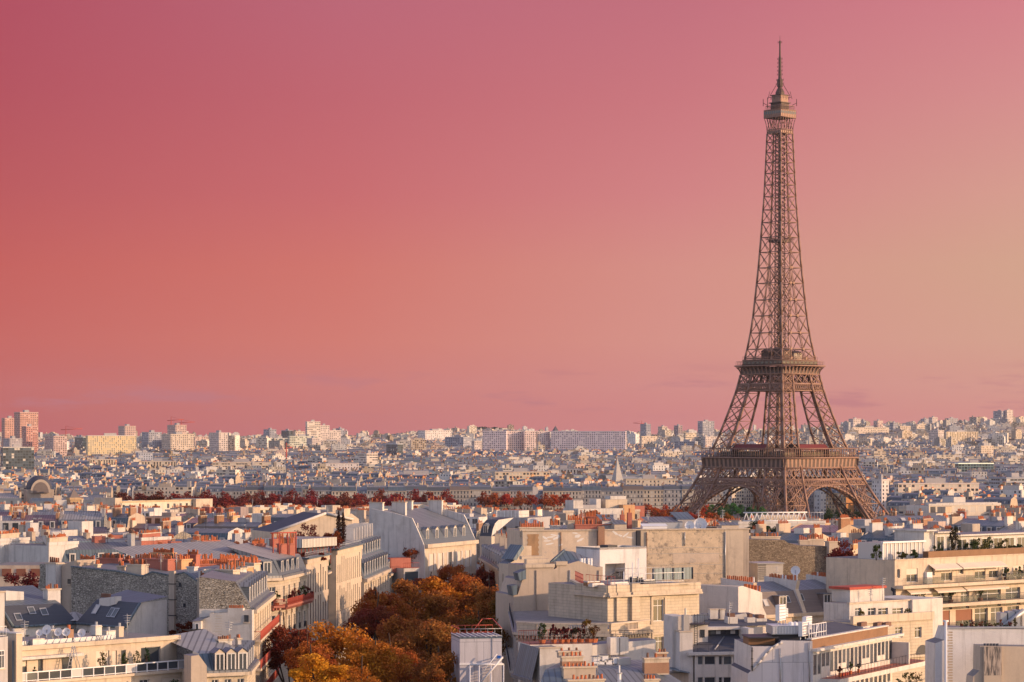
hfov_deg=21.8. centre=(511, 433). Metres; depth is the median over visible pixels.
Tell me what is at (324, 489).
mansard house
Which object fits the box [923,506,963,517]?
flat roofed block
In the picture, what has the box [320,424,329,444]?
tower block
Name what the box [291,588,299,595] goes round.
balcony plant
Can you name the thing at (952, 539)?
terrace shrub
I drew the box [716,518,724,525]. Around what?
mansard house
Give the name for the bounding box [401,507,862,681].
ground
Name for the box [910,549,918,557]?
terrace shrub
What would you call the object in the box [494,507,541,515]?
mansard house
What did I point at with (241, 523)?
mansard house
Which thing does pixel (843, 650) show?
window
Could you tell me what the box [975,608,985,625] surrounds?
window
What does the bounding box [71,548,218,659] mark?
party wall house
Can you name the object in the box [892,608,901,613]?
window
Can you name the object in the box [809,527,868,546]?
mansard house
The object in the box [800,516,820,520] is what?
mansard house
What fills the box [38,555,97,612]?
narrow party wall house
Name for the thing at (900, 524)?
mansard house
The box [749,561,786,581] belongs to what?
zinc house
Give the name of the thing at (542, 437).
long slab block
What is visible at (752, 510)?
tree
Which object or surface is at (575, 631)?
potted shrub
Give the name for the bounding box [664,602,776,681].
building
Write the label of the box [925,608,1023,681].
white corner house
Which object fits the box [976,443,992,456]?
tower block
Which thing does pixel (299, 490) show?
mansard house
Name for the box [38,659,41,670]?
window
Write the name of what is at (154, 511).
flat roofed block
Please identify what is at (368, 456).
tower block
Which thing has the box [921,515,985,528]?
mansard house
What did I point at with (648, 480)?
distance block
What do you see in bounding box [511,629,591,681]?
building
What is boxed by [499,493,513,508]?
tree
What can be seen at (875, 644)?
window
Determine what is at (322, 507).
terraced block
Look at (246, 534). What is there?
mansard house
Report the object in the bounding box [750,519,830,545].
mansard house
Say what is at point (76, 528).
white slab house
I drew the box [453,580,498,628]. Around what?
tree
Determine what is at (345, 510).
mansard house
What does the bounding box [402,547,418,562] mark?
roof garden bush
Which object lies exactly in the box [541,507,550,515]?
mansard house
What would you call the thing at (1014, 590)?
window
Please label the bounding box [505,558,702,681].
building
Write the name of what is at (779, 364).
lattice tower
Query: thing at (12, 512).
mansard house
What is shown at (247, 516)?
mansard house
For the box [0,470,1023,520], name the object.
town roofs
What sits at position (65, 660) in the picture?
window
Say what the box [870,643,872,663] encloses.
window
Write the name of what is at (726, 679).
window
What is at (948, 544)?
window
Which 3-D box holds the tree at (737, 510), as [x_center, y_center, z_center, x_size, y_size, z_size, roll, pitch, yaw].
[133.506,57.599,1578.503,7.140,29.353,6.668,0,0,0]
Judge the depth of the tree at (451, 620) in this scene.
398.33 m
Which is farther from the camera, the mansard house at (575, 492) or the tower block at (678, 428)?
the tower block at (678, 428)
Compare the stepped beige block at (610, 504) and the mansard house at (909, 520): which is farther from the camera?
the stepped beige block at (610, 504)
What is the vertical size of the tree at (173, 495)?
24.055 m
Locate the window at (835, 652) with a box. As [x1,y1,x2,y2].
[834,650,836,670]
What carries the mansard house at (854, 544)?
on the ground
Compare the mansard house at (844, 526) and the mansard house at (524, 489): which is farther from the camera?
the mansard house at (524, 489)
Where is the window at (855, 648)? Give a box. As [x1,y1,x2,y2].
[854,646,856,665]
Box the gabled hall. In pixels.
[251,512,353,541]
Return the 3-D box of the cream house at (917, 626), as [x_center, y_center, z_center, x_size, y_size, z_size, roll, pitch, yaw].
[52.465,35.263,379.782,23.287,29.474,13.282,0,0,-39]
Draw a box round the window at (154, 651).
[141,646,158,663]
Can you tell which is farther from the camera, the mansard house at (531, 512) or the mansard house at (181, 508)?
the mansard house at (181, 508)
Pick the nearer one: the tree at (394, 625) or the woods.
the tree at (394, 625)
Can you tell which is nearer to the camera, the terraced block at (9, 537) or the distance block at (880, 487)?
the terraced block at (9, 537)
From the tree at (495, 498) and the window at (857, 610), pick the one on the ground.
the tree at (495, 498)
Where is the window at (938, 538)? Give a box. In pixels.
[936,536,943,549]
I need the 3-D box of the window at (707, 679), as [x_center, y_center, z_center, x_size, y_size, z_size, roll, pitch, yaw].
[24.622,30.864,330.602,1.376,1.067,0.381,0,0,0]
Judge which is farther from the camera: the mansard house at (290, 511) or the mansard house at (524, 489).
the mansard house at (524, 489)
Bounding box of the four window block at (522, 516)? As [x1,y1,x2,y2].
[492,510,550,533]
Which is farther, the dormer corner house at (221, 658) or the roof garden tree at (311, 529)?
the roof garden tree at (311, 529)
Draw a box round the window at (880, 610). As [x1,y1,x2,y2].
[878,608,886,613]
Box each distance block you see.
[88,456,115,464]
[136,450,152,459]
[141,458,175,466]
[212,459,270,468]
[310,460,358,470]
[389,471,469,476]
[493,468,549,479]
[548,465,579,473]
[624,475,675,485]
[871,474,888,516]
[894,478,978,494]
[955,460,993,471]
[988,473,1023,487]
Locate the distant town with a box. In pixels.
[0,416,1023,481]
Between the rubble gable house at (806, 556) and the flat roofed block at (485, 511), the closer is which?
the rubble gable house at (806, 556)
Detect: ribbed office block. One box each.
[302,548,331,640]
[328,538,364,664]
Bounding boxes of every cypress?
[336,510,341,542]
[340,512,346,541]
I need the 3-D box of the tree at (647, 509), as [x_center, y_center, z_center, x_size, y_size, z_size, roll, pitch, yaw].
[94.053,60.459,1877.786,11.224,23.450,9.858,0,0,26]
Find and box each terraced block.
[0,529,29,563]
[5,528,78,562]
[106,529,171,545]
[223,499,269,512]
[267,500,297,510]
[285,501,341,511]
[350,504,387,513]
[384,498,426,508]
[421,497,429,506]
[421,497,459,508]
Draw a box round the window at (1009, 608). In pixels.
[1007,606,1017,610]
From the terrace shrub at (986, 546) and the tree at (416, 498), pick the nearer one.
the terrace shrub at (986, 546)
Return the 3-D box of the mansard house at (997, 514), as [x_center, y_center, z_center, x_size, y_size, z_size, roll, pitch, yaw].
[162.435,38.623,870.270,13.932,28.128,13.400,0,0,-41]
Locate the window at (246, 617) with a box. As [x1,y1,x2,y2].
[243,615,248,622]
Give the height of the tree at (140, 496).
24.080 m
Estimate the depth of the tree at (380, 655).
336.13 m
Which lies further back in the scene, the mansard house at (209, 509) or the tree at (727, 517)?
the tree at (727, 517)
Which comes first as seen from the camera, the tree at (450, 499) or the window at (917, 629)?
the window at (917, 629)
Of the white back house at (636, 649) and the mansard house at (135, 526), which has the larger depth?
the mansard house at (135, 526)
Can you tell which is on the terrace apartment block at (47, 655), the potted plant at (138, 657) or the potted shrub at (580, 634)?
the potted plant at (138, 657)
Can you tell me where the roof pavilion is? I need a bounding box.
[260,536,336,563]
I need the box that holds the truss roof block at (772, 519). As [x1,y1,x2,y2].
[737,512,825,529]
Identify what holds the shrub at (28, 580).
on the rooftop terrace house at (19, 568)
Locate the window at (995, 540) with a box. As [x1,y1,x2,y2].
[993,538,1002,547]
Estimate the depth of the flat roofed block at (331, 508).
882.52 m
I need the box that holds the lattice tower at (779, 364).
[669,41,888,518]
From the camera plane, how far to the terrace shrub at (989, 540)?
414.42 m
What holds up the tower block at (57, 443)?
on the ground
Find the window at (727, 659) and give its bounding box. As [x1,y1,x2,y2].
[724,656,730,664]
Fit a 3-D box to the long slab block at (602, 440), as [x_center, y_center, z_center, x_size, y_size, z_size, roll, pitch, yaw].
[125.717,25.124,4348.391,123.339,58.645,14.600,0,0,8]
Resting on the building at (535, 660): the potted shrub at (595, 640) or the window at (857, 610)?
the potted shrub at (595, 640)
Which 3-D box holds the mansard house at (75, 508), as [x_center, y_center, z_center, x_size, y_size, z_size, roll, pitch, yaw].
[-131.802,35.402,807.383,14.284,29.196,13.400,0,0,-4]
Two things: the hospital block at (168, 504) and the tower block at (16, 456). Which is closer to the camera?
the hospital block at (168, 504)
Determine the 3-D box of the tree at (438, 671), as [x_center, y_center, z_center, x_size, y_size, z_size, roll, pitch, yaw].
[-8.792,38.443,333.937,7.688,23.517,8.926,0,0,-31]
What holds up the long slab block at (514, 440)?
on the ground
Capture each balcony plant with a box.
[275,591,280,605]
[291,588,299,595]
[298,586,307,594]
[849,661,852,674]
[902,672,915,681]
[908,672,921,681]
[948,592,955,602]
[977,590,983,600]
[1002,568,1009,578]
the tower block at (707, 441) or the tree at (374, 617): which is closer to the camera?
the tree at (374, 617)
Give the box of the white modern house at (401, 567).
[388,557,421,647]
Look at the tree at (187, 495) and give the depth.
2127.95 m
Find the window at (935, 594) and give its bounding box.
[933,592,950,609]
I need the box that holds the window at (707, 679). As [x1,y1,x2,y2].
[705,677,714,681]
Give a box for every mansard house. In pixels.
[0,503,23,511]
[0,504,37,515]
[2,509,27,519]
[13,508,59,528]
[15,524,91,542]
[18,502,42,509]
[28,503,102,514]
[41,501,77,511]
[42,529,134,561]
[54,502,102,511]
[58,505,106,527]
[62,517,112,532]
[77,503,111,509]
[96,505,144,531]
[105,503,142,514]
[106,530,138,538]
[115,522,190,538]
[125,536,200,543]
[128,518,189,531]
[154,529,249,543]
[158,504,186,511]
[160,517,243,539]
[168,531,208,541]
[174,506,193,521]
[182,505,235,521]
[183,512,251,523]
[184,509,239,527]
[193,512,270,531]
[197,504,226,512]
[231,540,248,543]
[242,528,250,541]
[245,482,263,498]
[262,520,270,525]
[264,482,283,498]
[265,504,317,512]
[269,504,313,522]
[269,507,307,513]
[283,484,302,499]
[294,505,358,523]
[312,483,331,498]
[322,523,391,642]
[332,483,356,497]
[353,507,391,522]
[367,483,387,498]
[388,483,405,497]
[388,557,394,640]
[406,482,426,497]
[427,483,449,497]
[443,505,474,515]
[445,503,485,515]
[450,483,468,505]
[463,505,493,515]
[469,482,490,507]
[471,519,483,562]
[480,517,512,556]
[491,484,509,509]
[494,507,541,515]
[510,483,532,509]
[528,508,562,514]
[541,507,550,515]
[543,483,561,509]
[543,515,566,527]
[562,483,581,507]
[581,481,600,503]
[601,483,622,498]
[623,482,642,505]
[643,482,663,516]
[663,482,681,509]
[682,484,703,510]
[704,481,722,517]
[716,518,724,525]
[730,517,740,522]
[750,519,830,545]
[791,514,861,536]
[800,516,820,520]
[808,533,860,555]
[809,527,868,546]
[824,519,886,524]
[859,519,922,541]
[878,508,922,516]
[882,515,948,526]
[893,524,950,529]
[894,520,923,528]
[900,511,915,515]
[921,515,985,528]
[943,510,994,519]
[948,510,1015,531]
[956,508,995,518]
[982,505,1023,516]
[987,509,1019,519]
[997,512,1023,530]
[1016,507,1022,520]
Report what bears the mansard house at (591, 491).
on the ground
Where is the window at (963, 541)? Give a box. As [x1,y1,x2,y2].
[959,539,966,549]
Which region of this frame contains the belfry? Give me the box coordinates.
[66,486,81,503]
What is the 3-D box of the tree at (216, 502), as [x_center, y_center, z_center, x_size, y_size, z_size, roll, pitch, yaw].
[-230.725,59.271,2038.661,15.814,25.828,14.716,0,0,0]
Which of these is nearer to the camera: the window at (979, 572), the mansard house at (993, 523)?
the window at (979, 572)
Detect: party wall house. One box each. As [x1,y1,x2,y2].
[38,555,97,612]
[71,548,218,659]
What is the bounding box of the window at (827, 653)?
[826,652,828,665]
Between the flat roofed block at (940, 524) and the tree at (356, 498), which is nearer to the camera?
the flat roofed block at (940, 524)
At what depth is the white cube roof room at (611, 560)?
399.11 m
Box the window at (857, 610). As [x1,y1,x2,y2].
[855,608,859,615]
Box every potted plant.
[97,651,106,665]
[121,652,128,665]
[132,650,141,662]
[144,647,149,662]
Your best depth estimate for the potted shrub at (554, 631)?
305.69 m
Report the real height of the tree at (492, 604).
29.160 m
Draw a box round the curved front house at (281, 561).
[112,532,313,681]
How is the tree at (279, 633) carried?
on the ground
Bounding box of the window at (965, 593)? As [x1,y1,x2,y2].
[961,590,967,607]
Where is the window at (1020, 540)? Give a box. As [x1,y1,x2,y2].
[1017,537,1023,546]
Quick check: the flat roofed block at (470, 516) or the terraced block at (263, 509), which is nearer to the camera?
the flat roofed block at (470, 516)
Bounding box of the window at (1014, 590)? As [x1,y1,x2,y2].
[1006,587,1018,604]
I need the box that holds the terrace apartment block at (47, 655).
[0,614,183,681]
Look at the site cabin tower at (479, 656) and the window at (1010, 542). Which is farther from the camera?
the window at (1010, 542)
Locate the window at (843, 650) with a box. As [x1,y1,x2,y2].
[842,649,844,662]
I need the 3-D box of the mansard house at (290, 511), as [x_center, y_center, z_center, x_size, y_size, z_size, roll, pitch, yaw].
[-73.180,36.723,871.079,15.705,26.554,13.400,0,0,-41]
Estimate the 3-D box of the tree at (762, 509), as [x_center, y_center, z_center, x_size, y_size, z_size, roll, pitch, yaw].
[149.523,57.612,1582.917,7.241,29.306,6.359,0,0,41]
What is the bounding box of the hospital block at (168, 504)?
[93,497,212,510]
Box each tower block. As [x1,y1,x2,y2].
[0,444,33,469]
[1,416,13,446]
[3,436,21,446]
[14,410,38,449]
[21,424,36,452]
[44,434,66,455]
[74,435,85,448]
[86,433,136,455]
[118,424,135,434]
[141,430,161,448]
[161,432,193,450]
[167,423,186,433]
[194,435,207,446]
[209,430,227,451]
[263,428,275,437]
[271,436,287,443]
[281,429,292,437]
[288,434,316,445]
[294,430,304,435]
[305,420,320,437]
[306,436,319,445]
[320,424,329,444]
[329,429,340,443]
[335,427,344,435]
[358,450,377,466]
[386,441,402,455]
[418,429,451,439]
[445,435,471,447]
[472,439,481,449]
[639,434,657,446]
[640,423,650,435]
[658,425,667,436]
[674,424,682,435]
[674,439,697,447]
[683,431,695,440]
[698,420,713,436]
[703,435,719,446]
[849,417,860,426]
[850,426,888,433]
[873,419,882,426]
[890,421,897,429]
[898,425,910,429]
[912,423,926,430]
[921,417,927,423]
[928,416,937,423]
[929,428,943,441]
[944,430,977,440]
[945,417,957,423]
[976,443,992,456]
[993,410,1004,418]
[1004,409,1012,421]
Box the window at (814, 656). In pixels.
[813,654,815,674]
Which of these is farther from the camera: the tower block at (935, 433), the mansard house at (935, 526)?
the tower block at (935, 433)
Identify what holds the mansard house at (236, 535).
on the ground
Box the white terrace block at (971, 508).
[906,496,1000,515]
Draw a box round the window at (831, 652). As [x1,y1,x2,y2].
[830,651,832,671]
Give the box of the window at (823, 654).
[822,652,824,666]
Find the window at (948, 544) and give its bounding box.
[946,536,953,549]
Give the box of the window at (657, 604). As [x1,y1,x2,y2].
[653,599,662,620]
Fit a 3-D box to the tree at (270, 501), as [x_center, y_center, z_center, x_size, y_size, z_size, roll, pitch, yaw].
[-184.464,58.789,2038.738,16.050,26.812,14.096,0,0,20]
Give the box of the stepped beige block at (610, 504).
[544,496,644,521]
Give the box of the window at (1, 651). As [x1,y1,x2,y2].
[0,650,5,669]
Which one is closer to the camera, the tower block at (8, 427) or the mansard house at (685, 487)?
the mansard house at (685, 487)
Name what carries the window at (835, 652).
in the strip window block at (805, 650)
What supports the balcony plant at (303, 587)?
on the curved front house at (281, 561)
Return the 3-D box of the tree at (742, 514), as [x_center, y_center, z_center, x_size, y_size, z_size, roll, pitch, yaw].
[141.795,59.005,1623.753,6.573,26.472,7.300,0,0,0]
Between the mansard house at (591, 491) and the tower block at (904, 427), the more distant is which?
the tower block at (904, 427)
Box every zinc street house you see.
[478,531,506,591]
[497,549,506,566]
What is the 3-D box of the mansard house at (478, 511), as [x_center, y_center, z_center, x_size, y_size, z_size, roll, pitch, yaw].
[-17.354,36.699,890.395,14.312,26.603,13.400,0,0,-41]
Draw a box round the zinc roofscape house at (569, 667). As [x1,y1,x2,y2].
[541,647,680,681]
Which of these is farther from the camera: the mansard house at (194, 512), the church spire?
the church spire
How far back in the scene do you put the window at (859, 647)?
315.72 m
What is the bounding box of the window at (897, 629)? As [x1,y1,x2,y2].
[895,627,900,637]
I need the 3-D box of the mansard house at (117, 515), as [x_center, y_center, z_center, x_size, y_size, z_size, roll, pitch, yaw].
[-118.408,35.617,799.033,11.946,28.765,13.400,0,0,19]
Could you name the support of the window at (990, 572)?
in the balcony apartment block at (966, 575)
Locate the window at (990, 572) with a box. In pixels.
[989,571,996,577]
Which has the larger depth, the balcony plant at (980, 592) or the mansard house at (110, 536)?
the mansard house at (110, 536)
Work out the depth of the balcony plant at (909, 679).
326.57 m
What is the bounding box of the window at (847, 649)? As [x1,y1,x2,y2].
[846,648,848,668]
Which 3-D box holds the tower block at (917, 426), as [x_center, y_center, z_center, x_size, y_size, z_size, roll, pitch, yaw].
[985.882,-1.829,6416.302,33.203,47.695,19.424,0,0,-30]
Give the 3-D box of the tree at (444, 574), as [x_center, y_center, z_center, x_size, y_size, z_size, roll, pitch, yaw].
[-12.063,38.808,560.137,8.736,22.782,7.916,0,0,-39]
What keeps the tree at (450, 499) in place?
on the ground
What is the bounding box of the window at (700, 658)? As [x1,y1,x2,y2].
[698,656,702,664]
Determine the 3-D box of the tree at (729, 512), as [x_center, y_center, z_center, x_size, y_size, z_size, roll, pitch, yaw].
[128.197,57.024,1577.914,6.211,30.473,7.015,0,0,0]
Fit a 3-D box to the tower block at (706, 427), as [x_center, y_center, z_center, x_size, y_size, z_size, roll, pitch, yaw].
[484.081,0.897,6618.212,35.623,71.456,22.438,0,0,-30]
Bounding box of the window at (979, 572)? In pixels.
[975,571,983,575]
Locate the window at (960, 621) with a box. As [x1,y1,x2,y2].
[956,620,970,625]
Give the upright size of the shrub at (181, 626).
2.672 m
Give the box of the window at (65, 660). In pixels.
[62,657,70,670]
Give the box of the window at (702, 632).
[700,630,704,637]
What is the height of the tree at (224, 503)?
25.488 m
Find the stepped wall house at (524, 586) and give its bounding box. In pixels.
[496,549,602,681]
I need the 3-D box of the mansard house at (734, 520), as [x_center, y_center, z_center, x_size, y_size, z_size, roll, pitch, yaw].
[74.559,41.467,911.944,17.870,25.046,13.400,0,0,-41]
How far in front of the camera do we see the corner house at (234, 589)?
331.83 m
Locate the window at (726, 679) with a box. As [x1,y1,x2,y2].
[724,677,730,681]
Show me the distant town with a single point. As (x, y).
(896, 453)
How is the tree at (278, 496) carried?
on the ground
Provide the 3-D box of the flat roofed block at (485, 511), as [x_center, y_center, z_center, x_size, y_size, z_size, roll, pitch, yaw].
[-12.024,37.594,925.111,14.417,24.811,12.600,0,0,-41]
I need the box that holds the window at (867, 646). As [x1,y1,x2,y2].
[866,644,868,657]
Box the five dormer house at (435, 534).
[368,496,480,652]
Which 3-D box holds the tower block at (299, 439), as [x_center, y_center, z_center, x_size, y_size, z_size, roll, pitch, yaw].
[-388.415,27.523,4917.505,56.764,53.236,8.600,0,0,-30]
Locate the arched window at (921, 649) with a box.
[916,645,924,654]
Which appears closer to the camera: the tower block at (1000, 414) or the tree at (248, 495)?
the tree at (248, 495)
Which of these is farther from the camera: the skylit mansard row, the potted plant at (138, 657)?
the skylit mansard row
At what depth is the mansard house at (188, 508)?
923.65 m
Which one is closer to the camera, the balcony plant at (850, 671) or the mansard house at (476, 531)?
the balcony plant at (850, 671)
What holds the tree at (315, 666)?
on the ground
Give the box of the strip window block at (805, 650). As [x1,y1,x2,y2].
[731,604,924,681]
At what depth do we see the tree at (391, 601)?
438.73 m
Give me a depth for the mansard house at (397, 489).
2248.26 m
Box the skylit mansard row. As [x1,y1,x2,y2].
[699,566,831,633]
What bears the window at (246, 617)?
in the corner house at (234, 589)
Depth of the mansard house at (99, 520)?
757.07 m
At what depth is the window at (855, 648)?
314.64 m
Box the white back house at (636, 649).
[592,630,655,665]
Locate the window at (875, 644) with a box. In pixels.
[874,643,876,662]
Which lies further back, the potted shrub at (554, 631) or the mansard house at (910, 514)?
the mansard house at (910, 514)
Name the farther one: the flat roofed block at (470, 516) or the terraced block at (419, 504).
the terraced block at (419, 504)
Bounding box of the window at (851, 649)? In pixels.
[850,647,852,663]
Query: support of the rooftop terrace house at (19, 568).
on the ground
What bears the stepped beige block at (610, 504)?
on the ground
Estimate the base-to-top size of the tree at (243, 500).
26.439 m
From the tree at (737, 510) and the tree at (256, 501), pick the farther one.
the tree at (256, 501)
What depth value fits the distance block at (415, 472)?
2760.59 m
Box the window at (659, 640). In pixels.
[654,637,662,650]
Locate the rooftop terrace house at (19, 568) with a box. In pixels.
[0,562,64,586]
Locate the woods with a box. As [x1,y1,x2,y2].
[477,426,512,430]
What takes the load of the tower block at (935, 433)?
on the ground
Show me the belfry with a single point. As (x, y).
(73, 496)
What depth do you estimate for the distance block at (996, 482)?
2210.52 m
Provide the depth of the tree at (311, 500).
2051.17 m
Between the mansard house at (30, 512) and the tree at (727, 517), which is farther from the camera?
the tree at (727, 517)
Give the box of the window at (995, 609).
[991,607,1000,619]
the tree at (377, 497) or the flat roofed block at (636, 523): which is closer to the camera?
the flat roofed block at (636, 523)
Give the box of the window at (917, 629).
[915,627,919,637]
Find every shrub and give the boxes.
[3,571,38,587]
[169,621,192,634]
[537,623,546,642]
[549,624,557,643]
[557,626,566,642]
[563,628,572,642]
[569,627,578,642]
[577,623,585,641]
[582,619,595,641]
[589,625,599,642]
[825,539,857,558]
[871,544,881,559]
[896,552,907,558]
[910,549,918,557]
[932,541,942,550]
[949,525,957,549]
[953,526,961,549]
[964,541,978,549]
[971,538,988,548]
[981,536,998,548]
[997,539,1011,547]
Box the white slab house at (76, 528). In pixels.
[39,521,128,538]
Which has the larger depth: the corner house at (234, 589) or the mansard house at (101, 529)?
the mansard house at (101, 529)
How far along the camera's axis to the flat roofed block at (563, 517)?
774.13 m
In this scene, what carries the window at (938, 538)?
in the balcony apartment block at (966, 575)
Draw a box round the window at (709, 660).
[705,656,714,664]
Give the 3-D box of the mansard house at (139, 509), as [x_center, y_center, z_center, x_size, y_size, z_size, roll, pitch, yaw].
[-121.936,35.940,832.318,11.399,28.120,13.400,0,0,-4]
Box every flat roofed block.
[0,516,32,529]
[24,506,42,511]
[50,531,64,534]
[78,504,111,511]
[78,506,97,510]
[111,533,126,537]
[112,520,125,531]
[141,506,166,515]
[145,512,180,523]
[165,509,185,513]
[234,507,255,517]
[248,506,259,517]
[252,513,262,521]
[277,511,286,513]
[321,505,339,513]
[462,512,486,527]
[474,508,486,515]
[556,513,569,524]
[610,511,625,522]
[626,518,640,527]
[851,519,902,534]
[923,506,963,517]
[927,521,945,529]
[960,522,979,531]
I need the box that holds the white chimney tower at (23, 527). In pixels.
[19,521,38,536]
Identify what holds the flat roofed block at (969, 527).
on the ground
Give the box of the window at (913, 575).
[906,574,915,581]
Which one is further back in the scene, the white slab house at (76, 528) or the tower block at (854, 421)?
the tower block at (854, 421)
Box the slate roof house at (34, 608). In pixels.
[0,584,167,636]
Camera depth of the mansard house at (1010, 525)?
631.54 m
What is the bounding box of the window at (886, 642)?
[885,641,887,660]
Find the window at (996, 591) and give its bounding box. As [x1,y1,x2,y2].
[976,589,998,606]
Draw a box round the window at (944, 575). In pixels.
[941,573,950,580]
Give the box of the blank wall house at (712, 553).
[499,508,749,590]
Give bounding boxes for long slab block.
[483,431,506,450]
[507,431,522,450]
[523,431,536,449]
[536,431,549,449]
[551,431,626,449]
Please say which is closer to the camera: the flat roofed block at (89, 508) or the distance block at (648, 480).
the flat roofed block at (89, 508)
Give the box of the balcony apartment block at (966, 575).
[826,528,1023,625]
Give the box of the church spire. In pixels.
[611,457,622,480]
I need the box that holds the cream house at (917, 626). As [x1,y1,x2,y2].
[822,577,942,681]
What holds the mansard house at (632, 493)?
on the ground
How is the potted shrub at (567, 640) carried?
on the building at (535, 660)
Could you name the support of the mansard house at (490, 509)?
on the ground
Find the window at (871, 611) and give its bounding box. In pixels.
[868,608,874,614]
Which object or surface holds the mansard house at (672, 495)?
on the ground
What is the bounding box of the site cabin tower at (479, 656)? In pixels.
[451,618,503,681]
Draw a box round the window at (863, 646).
[862,645,864,658]
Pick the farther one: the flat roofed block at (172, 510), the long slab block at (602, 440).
the long slab block at (602, 440)
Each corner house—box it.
[172,622,259,681]
[193,553,278,681]
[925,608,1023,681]
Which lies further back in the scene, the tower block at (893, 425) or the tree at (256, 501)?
the tower block at (893, 425)
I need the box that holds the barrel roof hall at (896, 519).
[875,515,944,523]
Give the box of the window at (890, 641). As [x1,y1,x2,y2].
[889,640,891,659]
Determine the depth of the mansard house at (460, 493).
2250.84 m
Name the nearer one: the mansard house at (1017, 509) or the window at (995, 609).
the window at (995, 609)
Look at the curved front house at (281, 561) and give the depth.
430.19 m
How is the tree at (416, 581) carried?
on the ground
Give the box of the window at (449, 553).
[448,552,450,566]
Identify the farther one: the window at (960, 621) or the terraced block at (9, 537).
the terraced block at (9, 537)
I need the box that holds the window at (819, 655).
[818,653,820,673]
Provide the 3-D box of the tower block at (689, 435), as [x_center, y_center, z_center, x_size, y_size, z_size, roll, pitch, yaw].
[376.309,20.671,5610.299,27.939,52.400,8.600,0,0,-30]
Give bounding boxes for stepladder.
[67,646,79,668]
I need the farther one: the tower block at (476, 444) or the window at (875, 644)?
the tower block at (476, 444)
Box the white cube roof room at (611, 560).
[576,545,646,579]
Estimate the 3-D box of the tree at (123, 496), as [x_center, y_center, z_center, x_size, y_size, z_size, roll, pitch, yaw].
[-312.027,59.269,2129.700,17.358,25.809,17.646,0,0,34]
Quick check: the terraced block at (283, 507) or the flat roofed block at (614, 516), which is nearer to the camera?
the flat roofed block at (614, 516)
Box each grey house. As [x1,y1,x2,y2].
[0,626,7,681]
[966,643,1023,681]
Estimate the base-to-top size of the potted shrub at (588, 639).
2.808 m
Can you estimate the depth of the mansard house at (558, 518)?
752.19 m
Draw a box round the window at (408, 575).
[405,571,417,579]
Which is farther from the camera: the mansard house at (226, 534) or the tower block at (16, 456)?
the tower block at (16, 456)
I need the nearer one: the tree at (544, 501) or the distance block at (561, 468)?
the tree at (544, 501)
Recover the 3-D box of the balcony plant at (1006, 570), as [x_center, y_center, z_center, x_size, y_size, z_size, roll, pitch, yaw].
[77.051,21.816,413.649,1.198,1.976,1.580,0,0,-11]
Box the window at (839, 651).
[838,649,840,663]
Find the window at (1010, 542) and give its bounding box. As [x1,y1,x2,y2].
[1005,537,1013,547]
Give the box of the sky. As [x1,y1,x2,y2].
[0,0,1023,435]
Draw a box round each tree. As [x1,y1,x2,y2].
[115,492,131,499]
[131,493,147,499]
[147,490,165,499]
[165,493,181,499]
[182,491,199,497]
[199,490,217,505]
[209,494,221,507]
[215,491,234,501]
[215,494,234,507]
[232,493,249,506]
[233,492,252,503]
[247,492,263,505]
[253,489,268,501]
[262,493,281,504]
[262,612,320,681]
[265,494,283,500]
[281,495,295,504]
[283,488,301,504]
[283,621,338,680]
[288,644,349,681]
[291,497,309,504]
[292,523,319,536]
[293,619,388,681]
[297,552,307,556]
[305,488,317,498]
[306,494,323,506]
[307,552,326,560]
[318,494,333,506]
[322,495,337,504]
[325,530,343,551]
[335,495,352,506]
[337,492,350,507]
[340,656,380,681]
[341,592,399,640]
[345,639,414,681]
[350,586,418,640]
[351,493,365,507]
[351,493,371,506]
[367,494,379,504]
[368,488,386,501]
[375,614,437,681]
[382,494,397,505]
[387,633,426,681]
[388,617,459,681]
[392,578,458,622]
[393,494,408,501]
[401,572,445,608]
[405,646,457,681]
[407,489,423,501]
[411,494,420,501]
[411,575,473,618]
[418,613,462,654]
[421,491,436,499]
[422,495,437,501]
[426,572,484,608]
[436,564,472,584]
[439,495,453,502]
[440,488,458,504]
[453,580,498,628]
[455,611,510,654]
[470,567,495,614]
[474,575,495,619]
[475,491,492,506]
[488,595,495,613]
[489,493,502,506]
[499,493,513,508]
[512,491,528,508]
[524,494,538,508]
[537,493,552,507]
[547,494,560,509]
[557,494,572,505]
[643,503,652,516]
[648,504,660,512]
[650,511,658,516]
[659,510,668,516]
[660,504,668,514]
[694,512,705,519]
[705,508,713,516]
[710,512,720,519]
[717,507,723,518]
[722,508,732,515]
[724,512,733,519]
[728,503,736,515]
[731,506,741,519]
[737,503,744,517]
[739,509,748,516]
[747,520,770,532]
[748,504,756,515]
[757,506,766,514]
[823,508,835,519]
[834,508,844,517]
[852,512,862,518]
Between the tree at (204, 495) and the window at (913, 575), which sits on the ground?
the tree at (204, 495)
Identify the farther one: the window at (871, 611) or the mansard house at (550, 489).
the mansard house at (550, 489)
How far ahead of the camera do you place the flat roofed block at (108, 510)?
910.53 m
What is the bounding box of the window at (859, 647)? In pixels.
[858,646,860,664]
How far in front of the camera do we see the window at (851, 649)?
313.49 m
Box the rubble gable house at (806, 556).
[749,531,839,579]
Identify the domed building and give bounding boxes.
[24,473,53,502]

